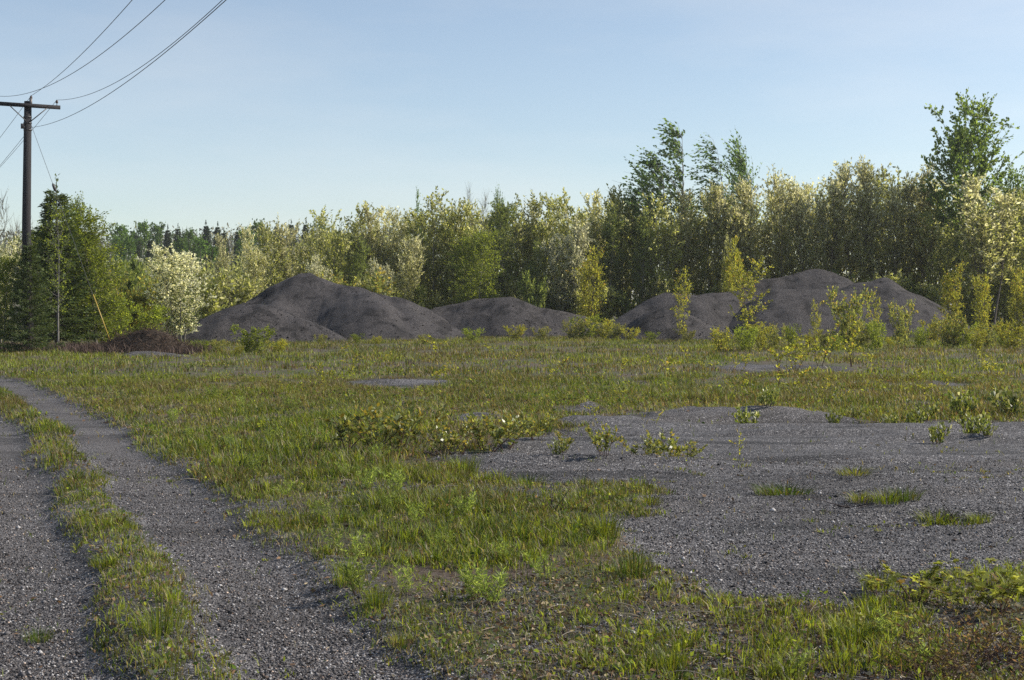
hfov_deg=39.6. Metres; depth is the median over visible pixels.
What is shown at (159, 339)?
brush heap
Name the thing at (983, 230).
flowering tree
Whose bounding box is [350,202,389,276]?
flowering tree
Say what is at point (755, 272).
bush
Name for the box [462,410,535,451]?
willow shrub
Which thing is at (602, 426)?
sapling
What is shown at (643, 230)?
tree
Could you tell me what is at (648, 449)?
willow shrub
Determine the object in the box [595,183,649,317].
tree
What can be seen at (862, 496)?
grass tuft
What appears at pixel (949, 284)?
sapling
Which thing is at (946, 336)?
shrub
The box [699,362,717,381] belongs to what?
sapling
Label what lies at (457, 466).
weed
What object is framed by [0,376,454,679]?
gravel track
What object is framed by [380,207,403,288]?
tree
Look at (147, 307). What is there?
shrub
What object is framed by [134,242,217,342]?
blossom bush
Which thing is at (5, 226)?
bare tree
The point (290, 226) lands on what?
conifer tree
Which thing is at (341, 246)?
tree
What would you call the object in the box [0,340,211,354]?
dry weeds
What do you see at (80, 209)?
birch tree
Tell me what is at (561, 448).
leafy plant
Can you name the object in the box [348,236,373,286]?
tree
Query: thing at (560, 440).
willow shrub
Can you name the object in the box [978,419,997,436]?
leafy plant
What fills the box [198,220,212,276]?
conifer tree
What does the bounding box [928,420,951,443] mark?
leafy plant
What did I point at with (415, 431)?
willow shrub
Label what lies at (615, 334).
shrub
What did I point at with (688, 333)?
shrub
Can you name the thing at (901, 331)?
sapling
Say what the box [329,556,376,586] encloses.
grass tuft
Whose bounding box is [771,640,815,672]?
weed
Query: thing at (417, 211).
poplar tree
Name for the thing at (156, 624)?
grass tuft
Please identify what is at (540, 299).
bush
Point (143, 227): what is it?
tree
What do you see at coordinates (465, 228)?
tree
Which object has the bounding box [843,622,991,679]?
bramble
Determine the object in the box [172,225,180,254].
conifer tree
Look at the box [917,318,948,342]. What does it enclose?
shrub
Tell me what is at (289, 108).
sky
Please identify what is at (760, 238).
tree
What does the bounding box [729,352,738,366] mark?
sprig
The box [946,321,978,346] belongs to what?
shrub
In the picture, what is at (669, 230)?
tree
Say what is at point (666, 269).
tree
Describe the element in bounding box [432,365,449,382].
sprig
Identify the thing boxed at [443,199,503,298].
tree
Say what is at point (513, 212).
tree
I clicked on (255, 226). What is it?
tree
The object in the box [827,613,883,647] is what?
grass tuft
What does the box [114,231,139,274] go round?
tree
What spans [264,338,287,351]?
shrub
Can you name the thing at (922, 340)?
shrub
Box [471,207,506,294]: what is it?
tree
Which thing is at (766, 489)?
grass tuft
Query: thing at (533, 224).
tree
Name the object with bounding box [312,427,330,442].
weed
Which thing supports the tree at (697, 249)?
on the ground at (450, 576)
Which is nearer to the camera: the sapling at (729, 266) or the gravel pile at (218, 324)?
the gravel pile at (218, 324)
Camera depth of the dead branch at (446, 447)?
16.38 m
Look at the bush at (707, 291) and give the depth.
102.72 m
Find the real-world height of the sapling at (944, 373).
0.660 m
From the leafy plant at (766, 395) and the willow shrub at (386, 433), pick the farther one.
the leafy plant at (766, 395)
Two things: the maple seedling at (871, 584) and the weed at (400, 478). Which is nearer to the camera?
the maple seedling at (871, 584)
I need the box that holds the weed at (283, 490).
[273,479,293,495]
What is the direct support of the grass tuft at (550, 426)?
on the ground at (450, 576)
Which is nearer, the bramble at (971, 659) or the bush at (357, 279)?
the bramble at (971, 659)
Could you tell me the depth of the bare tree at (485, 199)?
108.75 m
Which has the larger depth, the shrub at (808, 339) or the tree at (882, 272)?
the tree at (882, 272)
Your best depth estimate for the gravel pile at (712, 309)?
91.48 m
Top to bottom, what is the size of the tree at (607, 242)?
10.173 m
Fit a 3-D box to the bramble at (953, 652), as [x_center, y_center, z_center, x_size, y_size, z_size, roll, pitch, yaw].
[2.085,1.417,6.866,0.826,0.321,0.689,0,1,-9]
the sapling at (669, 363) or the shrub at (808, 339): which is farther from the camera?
the shrub at (808, 339)
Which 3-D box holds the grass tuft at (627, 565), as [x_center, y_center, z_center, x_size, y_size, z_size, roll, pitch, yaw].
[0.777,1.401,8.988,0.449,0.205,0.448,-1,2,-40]
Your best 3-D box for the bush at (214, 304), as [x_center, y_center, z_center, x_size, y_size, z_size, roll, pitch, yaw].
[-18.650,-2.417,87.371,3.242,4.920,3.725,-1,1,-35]
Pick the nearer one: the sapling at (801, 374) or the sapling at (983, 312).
the sapling at (801, 374)
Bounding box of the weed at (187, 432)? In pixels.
[184,426,201,439]
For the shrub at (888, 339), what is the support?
on the ground at (450, 576)
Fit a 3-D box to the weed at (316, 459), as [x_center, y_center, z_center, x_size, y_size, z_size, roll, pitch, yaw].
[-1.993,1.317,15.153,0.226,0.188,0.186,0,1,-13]
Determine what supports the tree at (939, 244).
on the ground at (450, 576)
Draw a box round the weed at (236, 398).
[235,395,252,407]
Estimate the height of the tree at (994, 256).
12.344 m
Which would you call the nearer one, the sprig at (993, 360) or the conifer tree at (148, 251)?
the sprig at (993, 360)
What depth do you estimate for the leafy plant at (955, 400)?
22.38 m
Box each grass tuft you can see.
[17,625,58,643]
[75,551,121,568]
[123,595,197,638]
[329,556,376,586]
[357,579,397,609]
[380,628,417,648]
[446,452,489,475]
[505,469,554,484]
[528,416,558,432]
[586,506,636,537]
[606,544,659,578]
[617,497,646,508]
[632,493,664,505]
[649,636,695,672]
[748,483,794,495]
[753,480,823,495]
[822,465,884,475]
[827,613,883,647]
[845,489,878,503]
[851,568,908,591]
[863,488,914,504]
[877,483,928,501]
[905,506,963,525]
[923,512,985,524]
[957,512,992,523]
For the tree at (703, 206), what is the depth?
110.43 m
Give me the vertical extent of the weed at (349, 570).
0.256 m
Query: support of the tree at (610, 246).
on the ground at (450, 576)
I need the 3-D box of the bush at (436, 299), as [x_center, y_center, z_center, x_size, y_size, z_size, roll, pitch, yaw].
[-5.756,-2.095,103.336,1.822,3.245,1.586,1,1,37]
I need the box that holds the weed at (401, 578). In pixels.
[390,557,432,595]
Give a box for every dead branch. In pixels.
[407,423,474,455]
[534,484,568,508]
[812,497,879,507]
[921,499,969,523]
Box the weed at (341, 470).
[335,462,354,476]
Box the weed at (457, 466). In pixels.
[450,460,467,471]
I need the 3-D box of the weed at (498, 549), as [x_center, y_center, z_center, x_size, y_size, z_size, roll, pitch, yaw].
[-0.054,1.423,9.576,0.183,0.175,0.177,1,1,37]
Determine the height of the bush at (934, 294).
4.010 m
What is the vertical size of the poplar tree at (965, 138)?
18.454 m
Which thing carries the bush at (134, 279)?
on the ground at (450, 576)
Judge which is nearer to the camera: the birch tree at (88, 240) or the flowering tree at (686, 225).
the birch tree at (88, 240)
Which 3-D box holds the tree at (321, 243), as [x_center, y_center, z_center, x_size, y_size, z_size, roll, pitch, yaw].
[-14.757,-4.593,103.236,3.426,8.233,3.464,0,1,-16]
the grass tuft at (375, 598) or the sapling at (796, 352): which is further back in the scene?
the sapling at (796, 352)
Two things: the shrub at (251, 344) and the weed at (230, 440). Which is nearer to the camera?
the weed at (230, 440)
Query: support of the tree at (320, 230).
on the ground at (450, 576)
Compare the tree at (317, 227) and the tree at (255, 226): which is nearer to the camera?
the tree at (255, 226)
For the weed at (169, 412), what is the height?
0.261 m
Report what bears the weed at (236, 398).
on the ground at (450, 576)
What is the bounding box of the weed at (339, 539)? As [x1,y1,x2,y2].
[317,527,343,546]
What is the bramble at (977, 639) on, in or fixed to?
on the ground at (450, 576)
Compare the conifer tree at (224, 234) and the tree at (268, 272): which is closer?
the tree at (268, 272)
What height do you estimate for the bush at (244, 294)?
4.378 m
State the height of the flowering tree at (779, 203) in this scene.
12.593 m
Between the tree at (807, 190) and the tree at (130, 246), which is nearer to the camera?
the tree at (807, 190)
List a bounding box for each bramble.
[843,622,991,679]
[877,591,1023,670]
[937,584,1023,662]
[938,627,1023,679]
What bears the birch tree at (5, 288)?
on the ground at (450, 576)
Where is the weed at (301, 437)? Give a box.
[289,430,312,447]
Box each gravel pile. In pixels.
[172,303,348,342]
[238,273,469,340]
[431,297,600,336]
[593,291,754,336]
[607,307,733,340]
[729,268,979,337]
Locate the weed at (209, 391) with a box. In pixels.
[203,385,222,398]
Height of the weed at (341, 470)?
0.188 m
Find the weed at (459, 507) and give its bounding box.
[451,491,475,515]
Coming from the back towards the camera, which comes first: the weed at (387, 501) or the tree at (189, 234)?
the tree at (189, 234)
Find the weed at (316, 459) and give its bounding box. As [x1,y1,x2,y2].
[314,456,333,468]
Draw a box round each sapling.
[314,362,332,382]
[565,241,609,319]
[585,406,598,426]
[595,421,606,446]
[619,358,629,379]
[663,356,680,376]
[670,267,693,338]
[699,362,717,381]
[710,328,734,357]
[719,234,747,291]
[723,255,773,340]
[729,431,744,454]
[768,346,793,386]
[779,335,811,373]
[780,366,810,390]
[793,321,847,365]
[809,299,822,343]
[819,284,876,347]
[840,314,862,366]
[870,289,881,341]
[885,298,918,344]
[935,259,968,338]
[938,362,954,384]
[970,274,994,330]
[977,348,992,373]
[1006,264,1023,334]
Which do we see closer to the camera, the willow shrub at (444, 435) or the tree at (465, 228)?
the willow shrub at (444, 435)
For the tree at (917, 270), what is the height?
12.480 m
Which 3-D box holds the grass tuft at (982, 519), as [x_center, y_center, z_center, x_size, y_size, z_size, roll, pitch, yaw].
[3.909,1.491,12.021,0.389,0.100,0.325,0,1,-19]
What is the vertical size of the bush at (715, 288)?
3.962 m
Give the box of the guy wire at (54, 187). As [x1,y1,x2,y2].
[32,128,110,340]
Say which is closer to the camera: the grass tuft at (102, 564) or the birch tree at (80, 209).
the grass tuft at (102, 564)
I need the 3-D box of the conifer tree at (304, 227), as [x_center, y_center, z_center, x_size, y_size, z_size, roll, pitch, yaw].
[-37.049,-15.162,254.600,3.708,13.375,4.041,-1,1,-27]
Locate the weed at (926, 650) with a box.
[901,626,943,667]
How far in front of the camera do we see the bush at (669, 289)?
101.77 m
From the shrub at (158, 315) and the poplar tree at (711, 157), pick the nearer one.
the shrub at (158, 315)
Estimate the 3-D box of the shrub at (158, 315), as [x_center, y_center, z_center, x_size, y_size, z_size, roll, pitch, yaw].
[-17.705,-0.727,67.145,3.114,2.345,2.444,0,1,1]
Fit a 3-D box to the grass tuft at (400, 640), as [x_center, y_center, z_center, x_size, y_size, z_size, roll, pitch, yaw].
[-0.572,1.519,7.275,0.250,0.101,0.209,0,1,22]
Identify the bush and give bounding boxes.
[90,261,113,337]
[115,253,152,328]
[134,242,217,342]
[184,265,240,320]
[225,272,262,305]
[316,265,396,296]
[352,273,371,287]
[358,274,404,296]
[390,284,427,306]
[420,289,443,309]
[444,289,464,304]
[461,289,498,299]
[492,273,519,297]
[512,294,534,303]
[516,269,548,307]
[536,283,570,310]
[565,287,595,314]
[593,282,621,322]
[611,288,639,316]
[640,273,667,302]
[655,278,694,294]
[701,283,723,292]
[702,288,715,293]
[728,268,770,288]
[831,269,865,282]
[859,270,892,281]
[877,269,911,289]
[905,280,929,296]
[916,279,950,311]
[944,272,993,326]
[979,287,1002,328]
[988,280,1023,329]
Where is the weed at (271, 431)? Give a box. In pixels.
[263,427,278,439]
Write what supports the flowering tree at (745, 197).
on the ground at (450, 576)
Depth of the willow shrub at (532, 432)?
18.54 m
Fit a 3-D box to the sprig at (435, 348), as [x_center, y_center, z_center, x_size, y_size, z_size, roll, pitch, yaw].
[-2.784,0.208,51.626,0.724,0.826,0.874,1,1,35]
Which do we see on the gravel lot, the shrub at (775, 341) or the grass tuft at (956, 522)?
the grass tuft at (956, 522)
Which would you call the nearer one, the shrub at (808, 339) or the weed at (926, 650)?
the weed at (926, 650)
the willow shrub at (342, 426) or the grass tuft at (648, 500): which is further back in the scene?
the willow shrub at (342, 426)
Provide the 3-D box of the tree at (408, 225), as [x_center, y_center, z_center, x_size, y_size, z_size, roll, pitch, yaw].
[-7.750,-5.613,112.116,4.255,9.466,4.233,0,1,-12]
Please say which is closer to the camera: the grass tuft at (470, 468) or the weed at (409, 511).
the weed at (409, 511)
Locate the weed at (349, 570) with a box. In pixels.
[335,552,386,594]
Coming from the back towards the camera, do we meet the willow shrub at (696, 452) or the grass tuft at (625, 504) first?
the willow shrub at (696, 452)
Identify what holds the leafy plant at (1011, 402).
on the ground at (450, 576)
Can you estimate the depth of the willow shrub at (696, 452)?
16.97 m
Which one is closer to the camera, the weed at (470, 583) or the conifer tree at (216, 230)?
the weed at (470, 583)
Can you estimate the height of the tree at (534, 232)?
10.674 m
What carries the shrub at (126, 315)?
on the ground at (450, 576)
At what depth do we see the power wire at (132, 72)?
39.67 m
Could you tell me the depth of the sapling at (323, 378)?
30.47 m
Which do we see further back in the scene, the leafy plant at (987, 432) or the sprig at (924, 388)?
the sprig at (924, 388)
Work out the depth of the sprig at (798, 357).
37.49 m
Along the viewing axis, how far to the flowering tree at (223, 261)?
91.63 m
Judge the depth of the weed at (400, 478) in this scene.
13.04 m
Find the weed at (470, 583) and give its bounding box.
[456,557,505,598]
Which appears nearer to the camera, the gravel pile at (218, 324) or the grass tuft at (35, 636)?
the grass tuft at (35, 636)
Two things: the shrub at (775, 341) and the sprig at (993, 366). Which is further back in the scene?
the shrub at (775, 341)
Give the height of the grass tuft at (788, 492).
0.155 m
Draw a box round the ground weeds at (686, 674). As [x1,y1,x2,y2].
[0,354,1023,679]
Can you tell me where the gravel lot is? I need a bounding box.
[126,351,1023,606]
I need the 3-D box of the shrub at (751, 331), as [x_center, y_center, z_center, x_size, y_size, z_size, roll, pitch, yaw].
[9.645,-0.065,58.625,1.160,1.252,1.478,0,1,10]
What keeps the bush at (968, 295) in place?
on the ground at (450, 576)
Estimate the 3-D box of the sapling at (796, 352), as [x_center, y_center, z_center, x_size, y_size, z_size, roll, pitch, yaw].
[7.521,0.380,38.110,1.003,1.055,0.738,1,1,32]
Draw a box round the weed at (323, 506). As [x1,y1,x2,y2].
[302,499,333,520]
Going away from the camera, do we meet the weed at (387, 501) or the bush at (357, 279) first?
the weed at (387, 501)
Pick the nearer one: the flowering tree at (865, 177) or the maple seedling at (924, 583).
the maple seedling at (924, 583)
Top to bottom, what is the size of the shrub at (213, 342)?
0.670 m
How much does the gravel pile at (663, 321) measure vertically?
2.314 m
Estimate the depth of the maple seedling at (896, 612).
7.58 m
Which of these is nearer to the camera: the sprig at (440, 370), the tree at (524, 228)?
the sprig at (440, 370)
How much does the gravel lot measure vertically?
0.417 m
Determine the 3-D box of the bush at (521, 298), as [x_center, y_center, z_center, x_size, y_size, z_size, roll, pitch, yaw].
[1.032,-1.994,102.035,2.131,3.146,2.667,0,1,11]
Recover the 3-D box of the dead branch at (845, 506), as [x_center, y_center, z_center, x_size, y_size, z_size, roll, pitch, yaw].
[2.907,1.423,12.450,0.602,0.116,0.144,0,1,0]
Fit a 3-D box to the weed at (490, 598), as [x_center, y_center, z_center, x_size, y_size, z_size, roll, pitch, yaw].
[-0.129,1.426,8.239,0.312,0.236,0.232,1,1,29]
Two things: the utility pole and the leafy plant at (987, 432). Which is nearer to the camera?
the leafy plant at (987, 432)
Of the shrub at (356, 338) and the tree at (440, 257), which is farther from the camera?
the tree at (440, 257)
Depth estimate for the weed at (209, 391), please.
27.16 m
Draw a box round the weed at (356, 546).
[333,526,370,559]
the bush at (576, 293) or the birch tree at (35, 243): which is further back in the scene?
the bush at (576, 293)
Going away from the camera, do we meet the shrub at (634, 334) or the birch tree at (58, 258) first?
the birch tree at (58, 258)
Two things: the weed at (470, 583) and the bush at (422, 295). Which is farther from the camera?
the bush at (422, 295)
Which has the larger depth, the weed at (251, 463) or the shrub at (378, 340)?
the shrub at (378, 340)
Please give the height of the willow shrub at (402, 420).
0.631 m
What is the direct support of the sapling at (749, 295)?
on the ground at (450, 576)
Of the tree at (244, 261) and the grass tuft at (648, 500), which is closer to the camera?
the grass tuft at (648, 500)
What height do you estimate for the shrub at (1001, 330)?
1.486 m
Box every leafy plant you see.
[546,437,567,454]
[731,402,760,423]
[757,384,779,406]
[825,408,842,422]
[845,405,864,417]
[880,412,899,422]
[892,407,926,422]
[913,399,940,419]
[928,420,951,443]
[947,387,978,414]
[953,409,990,433]
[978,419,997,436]
[987,385,1023,416]
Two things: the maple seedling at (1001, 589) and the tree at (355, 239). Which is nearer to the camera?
the maple seedling at (1001, 589)
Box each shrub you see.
[77,292,141,343]
[99,269,166,332]
[112,286,166,328]
[114,300,170,334]
[189,340,209,349]
[209,338,229,352]
[229,345,244,355]
[230,323,276,354]
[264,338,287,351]
[313,334,327,341]
[319,399,391,447]
[343,403,411,448]
[349,333,366,342]
[372,335,381,343]
[376,401,421,448]
[390,404,446,445]
[409,422,460,455]
[416,334,431,343]
[442,418,479,454]
[461,326,483,340]
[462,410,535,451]
[479,410,535,449]
[502,324,527,339]
[513,408,557,439]
[530,326,550,339]
[553,429,574,452]
[560,319,584,338]
[568,314,601,338]
[584,317,614,339]
[584,421,622,455]
[600,322,625,339]
[616,436,666,454]
[620,327,640,340]
[633,428,687,455]
[644,331,659,340]
[666,439,707,457]
[679,329,695,340]
[710,325,731,351]
[733,324,759,350]
[751,325,772,348]
[764,321,785,348]
[782,324,804,350]
[805,333,814,345]
[816,328,836,345]
[824,333,842,349]
[847,320,880,347]
[864,318,886,349]
[884,337,898,345]
[909,326,932,347]
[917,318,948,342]
[931,310,967,347]
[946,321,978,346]
[964,326,988,350]
[975,322,1000,346]
[990,329,1010,345]
[993,319,1023,350]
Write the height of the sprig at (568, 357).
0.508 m
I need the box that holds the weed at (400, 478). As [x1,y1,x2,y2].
[378,467,407,491]
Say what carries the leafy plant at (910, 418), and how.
on the gravel lot
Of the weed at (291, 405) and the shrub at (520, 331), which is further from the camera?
the shrub at (520, 331)
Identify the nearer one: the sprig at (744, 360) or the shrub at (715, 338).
the sprig at (744, 360)
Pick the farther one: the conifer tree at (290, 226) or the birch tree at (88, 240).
the conifer tree at (290, 226)
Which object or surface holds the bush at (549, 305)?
on the ground at (450, 576)
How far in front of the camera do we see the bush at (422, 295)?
100.90 m
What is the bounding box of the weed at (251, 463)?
[242,451,262,471]
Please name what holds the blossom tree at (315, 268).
on the ground at (450, 576)
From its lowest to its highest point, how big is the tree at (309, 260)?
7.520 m
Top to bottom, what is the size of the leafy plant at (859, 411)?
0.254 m
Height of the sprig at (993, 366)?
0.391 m
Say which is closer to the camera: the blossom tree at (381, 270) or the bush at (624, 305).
the blossom tree at (381, 270)
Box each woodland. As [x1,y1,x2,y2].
[0,221,436,280]
[109,178,1013,324]
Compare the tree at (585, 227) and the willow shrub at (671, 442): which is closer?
the willow shrub at (671, 442)
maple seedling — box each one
[836,612,890,631]
[859,560,892,596]
[880,558,958,602]
[888,599,919,625]
[912,575,960,607]
[938,567,1001,610]
[948,557,1023,612]
[1006,562,1023,593]
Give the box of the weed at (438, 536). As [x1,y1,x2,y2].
[428,526,456,550]
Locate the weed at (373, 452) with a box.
[366,444,391,459]
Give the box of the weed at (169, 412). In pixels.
[166,406,182,422]
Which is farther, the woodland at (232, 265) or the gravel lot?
the woodland at (232, 265)
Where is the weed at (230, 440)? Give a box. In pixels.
[217,436,234,449]
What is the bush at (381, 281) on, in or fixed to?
on the ground at (450, 576)
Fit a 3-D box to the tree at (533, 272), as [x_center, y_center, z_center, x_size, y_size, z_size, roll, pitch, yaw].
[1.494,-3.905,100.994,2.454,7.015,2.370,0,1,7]
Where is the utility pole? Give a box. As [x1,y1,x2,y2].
[0,96,59,350]
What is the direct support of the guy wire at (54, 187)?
attached to the utility pole
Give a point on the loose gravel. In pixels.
(237, 654)
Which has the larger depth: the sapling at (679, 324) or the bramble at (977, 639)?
the sapling at (679, 324)
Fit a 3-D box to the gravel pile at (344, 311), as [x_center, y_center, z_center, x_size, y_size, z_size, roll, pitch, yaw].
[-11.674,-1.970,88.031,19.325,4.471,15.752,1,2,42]
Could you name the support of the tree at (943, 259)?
on the ground at (450, 576)
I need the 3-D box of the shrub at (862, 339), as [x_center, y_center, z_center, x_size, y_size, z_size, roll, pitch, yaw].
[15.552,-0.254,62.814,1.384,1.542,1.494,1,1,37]
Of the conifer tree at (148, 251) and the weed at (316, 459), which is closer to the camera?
the weed at (316, 459)
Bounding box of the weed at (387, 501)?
[380,490,405,510]
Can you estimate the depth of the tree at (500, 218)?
104.54 m
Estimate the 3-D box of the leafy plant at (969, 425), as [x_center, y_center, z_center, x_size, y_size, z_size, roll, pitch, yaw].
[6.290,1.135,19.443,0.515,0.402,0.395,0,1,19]
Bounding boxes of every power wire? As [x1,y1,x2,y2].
[0,0,221,166]
[1,0,131,135]
[1,0,225,163]
[3,0,164,96]
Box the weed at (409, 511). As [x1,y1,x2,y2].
[405,501,425,523]
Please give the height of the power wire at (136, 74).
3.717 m
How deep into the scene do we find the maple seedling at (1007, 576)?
8.56 m
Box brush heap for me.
[76,322,209,354]
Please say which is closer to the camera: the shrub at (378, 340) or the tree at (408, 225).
the shrub at (378, 340)
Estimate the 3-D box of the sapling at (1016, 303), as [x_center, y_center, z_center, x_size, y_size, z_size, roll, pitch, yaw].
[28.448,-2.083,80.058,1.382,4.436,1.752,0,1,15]
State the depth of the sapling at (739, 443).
16.47 m
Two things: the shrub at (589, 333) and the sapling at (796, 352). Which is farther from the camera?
the shrub at (589, 333)
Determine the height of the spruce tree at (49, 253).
8.025 m
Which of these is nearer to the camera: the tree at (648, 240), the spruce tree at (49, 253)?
the spruce tree at (49, 253)
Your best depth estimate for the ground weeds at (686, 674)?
16.33 m
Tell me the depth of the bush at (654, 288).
101.86 m
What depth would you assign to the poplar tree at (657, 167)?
105.40 m
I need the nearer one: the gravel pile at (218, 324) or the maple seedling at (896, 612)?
the maple seedling at (896, 612)
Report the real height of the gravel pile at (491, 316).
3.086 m
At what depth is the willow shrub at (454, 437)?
17.16 m
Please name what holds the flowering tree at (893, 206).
on the ground at (450, 576)
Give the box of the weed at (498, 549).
[489,537,517,560]
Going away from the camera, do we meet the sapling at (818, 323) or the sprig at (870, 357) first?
the sprig at (870, 357)
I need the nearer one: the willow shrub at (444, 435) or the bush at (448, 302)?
the willow shrub at (444, 435)
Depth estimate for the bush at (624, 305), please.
101.66 m
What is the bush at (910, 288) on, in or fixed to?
on the ground at (450, 576)
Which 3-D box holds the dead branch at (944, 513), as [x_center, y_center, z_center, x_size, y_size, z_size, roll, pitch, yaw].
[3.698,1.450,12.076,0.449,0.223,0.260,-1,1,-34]
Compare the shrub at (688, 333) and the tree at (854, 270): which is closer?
the shrub at (688, 333)
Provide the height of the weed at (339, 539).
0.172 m
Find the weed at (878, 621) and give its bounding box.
[873,608,908,642]
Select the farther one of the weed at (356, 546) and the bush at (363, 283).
the bush at (363, 283)
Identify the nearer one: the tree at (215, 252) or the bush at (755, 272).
the bush at (755, 272)
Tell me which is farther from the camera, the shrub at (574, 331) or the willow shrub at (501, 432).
the shrub at (574, 331)
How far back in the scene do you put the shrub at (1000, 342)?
68.05 m
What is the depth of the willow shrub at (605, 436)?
16.01 m
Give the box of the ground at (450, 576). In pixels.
[0,282,1023,679]
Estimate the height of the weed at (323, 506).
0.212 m
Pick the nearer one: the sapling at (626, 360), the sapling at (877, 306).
the sapling at (626, 360)
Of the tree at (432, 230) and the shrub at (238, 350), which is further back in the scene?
the tree at (432, 230)
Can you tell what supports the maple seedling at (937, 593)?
on the ground at (450, 576)
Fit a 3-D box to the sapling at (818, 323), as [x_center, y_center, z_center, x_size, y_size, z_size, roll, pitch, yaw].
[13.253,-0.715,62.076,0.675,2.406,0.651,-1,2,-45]
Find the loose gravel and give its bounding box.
[0,452,1023,679]
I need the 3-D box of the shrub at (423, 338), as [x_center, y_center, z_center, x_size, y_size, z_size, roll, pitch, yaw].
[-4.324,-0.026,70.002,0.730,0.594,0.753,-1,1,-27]
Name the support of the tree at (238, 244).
on the ground at (450, 576)
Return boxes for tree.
[0,188,21,341]
[0,232,21,342]
[0,232,64,353]
[0,252,21,343]
[7,219,61,340]
[9,173,104,344]
[38,200,81,341]
[50,237,105,344]
[52,203,135,343]
[53,191,102,342]
[108,222,131,292]
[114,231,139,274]
[130,219,153,265]
[131,229,144,271]
[144,234,157,283]
[150,221,174,266]
[162,225,175,265]
[171,234,192,280]
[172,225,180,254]
[176,227,198,261]
[188,234,210,272]
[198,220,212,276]
[204,244,229,293]
[206,232,238,307]
[212,221,220,267]
[220,229,230,264]
[232,227,241,281]
[233,227,256,273]
[236,239,265,294]
[238,222,274,298]
[246,218,264,254]
[248,220,290,290]
[257,242,289,287]
[268,212,309,281]
[287,220,296,250]
[291,220,330,276]
[292,235,321,272]
[301,219,312,256]
[303,252,333,281]
[305,206,357,284]
[309,221,327,241]
[311,227,346,266]
[324,215,371,280]
[335,200,385,288]
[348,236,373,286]
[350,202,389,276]
[363,219,388,259]
[366,257,395,296]
[368,205,411,296]
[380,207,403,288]
[386,209,436,307]
[392,235,427,303]
[396,186,463,306]
[414,189,426,283]
[423,208,463,304]
[429,197,484,305]
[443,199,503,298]
[443,225,511,302]
[453,206,480,280]
[463,182,477,249]
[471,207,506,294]
[477,186,489,266]
[482,197,520,295]
[484,197,522,289]
[490,187,507,289]
[499,188,551,306]
[514,200,549,305]
[515,239,549,307]
[518,192,568,309]
[537,213,595,313]
[539,205,574,291]
[544,186,602,307]
[561,202,606,306]
[580,188,624,303]
[593,207,631,318]
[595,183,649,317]
[595,204,627,311]
[606,165,651,297]
[606,201,641,291]
[614,118,684,277]
[624,191,666,295]
[625,212,662,306]
[633,193,691,298]
[655,186,708,289]
[662,184,708,294]
[679,135,728,286]
[681,179,747,294]
[681,198,714,293]
[693,186,734,284]
[704,179,755,287]
[708,129,761,280]
[713,187,772,286]
[718,234,736,292]
[727,174,769,282]
[752,186,779,278]
[758,163,805,277]
[760,177,803,277]
[782,175,832,272]
[784,180,833,273]
[808,157,858,271]
[818,177,852,274]
[825,174,876,282]
[830,161,881,281]
[845,162,920,281]
[848,154,897,281]
[875,173,926,295]
[876,174,922,286]
[886,161,945,291]
[903,171,945,296]
[913,206,965,310]
[914,87,1023,292]
[920,179,957,307]
[940,169,1023,333]
[944,226,972,313]
[950,186,991,308]
[956,179,1009,326]
[983,187,1023,319]
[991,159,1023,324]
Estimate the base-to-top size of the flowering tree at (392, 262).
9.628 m
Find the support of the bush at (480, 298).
on the ground at (450, 576)
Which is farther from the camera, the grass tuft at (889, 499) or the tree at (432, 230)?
the tree at (432, 230)
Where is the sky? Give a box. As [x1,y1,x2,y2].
[0,0,1023,309]
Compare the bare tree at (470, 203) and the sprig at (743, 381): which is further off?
the bare tree at (470, 203)
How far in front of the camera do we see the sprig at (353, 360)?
37.77 m
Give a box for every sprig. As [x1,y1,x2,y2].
[341,353,363,369]
[421,335,446,351]
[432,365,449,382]
[546,356,569,372]
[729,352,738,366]
[741,358,755,373]
[741,379,750,391]
[783,354,802,368]
[862,353,874,370]
[916,383,935,399]
[985,355,1004,366]
[988,365,1004,376]
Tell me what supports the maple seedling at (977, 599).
on the ground at (450, 576)
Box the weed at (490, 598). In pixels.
[459,569,509,605]
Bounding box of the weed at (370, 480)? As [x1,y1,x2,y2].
[354,466,378,488]
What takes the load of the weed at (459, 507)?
on the ground at (450, 576)
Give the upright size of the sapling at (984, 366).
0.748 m
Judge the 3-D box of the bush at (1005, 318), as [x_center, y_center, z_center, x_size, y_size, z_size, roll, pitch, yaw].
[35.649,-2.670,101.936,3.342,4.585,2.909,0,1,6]
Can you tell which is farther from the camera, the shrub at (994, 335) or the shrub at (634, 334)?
the shrub at (634, 334)
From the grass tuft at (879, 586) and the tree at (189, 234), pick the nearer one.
the grass tuft at (879, 586)
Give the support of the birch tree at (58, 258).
on the ground at (450, 576)
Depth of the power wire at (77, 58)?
41.03 m
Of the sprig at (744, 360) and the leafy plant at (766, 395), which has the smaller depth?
the leafy plant at (766, 395)
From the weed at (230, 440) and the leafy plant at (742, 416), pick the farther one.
the leafy plant at (742, 416)
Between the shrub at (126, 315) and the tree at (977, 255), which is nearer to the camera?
the shrub at (126, 315)
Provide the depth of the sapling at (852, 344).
42.71 m
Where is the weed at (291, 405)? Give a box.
[283,394,300,409]
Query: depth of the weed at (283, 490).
13.05 m
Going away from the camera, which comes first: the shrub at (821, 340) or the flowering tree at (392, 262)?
the shrub at (821, 340)
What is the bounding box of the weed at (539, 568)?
[521,550,557,578]

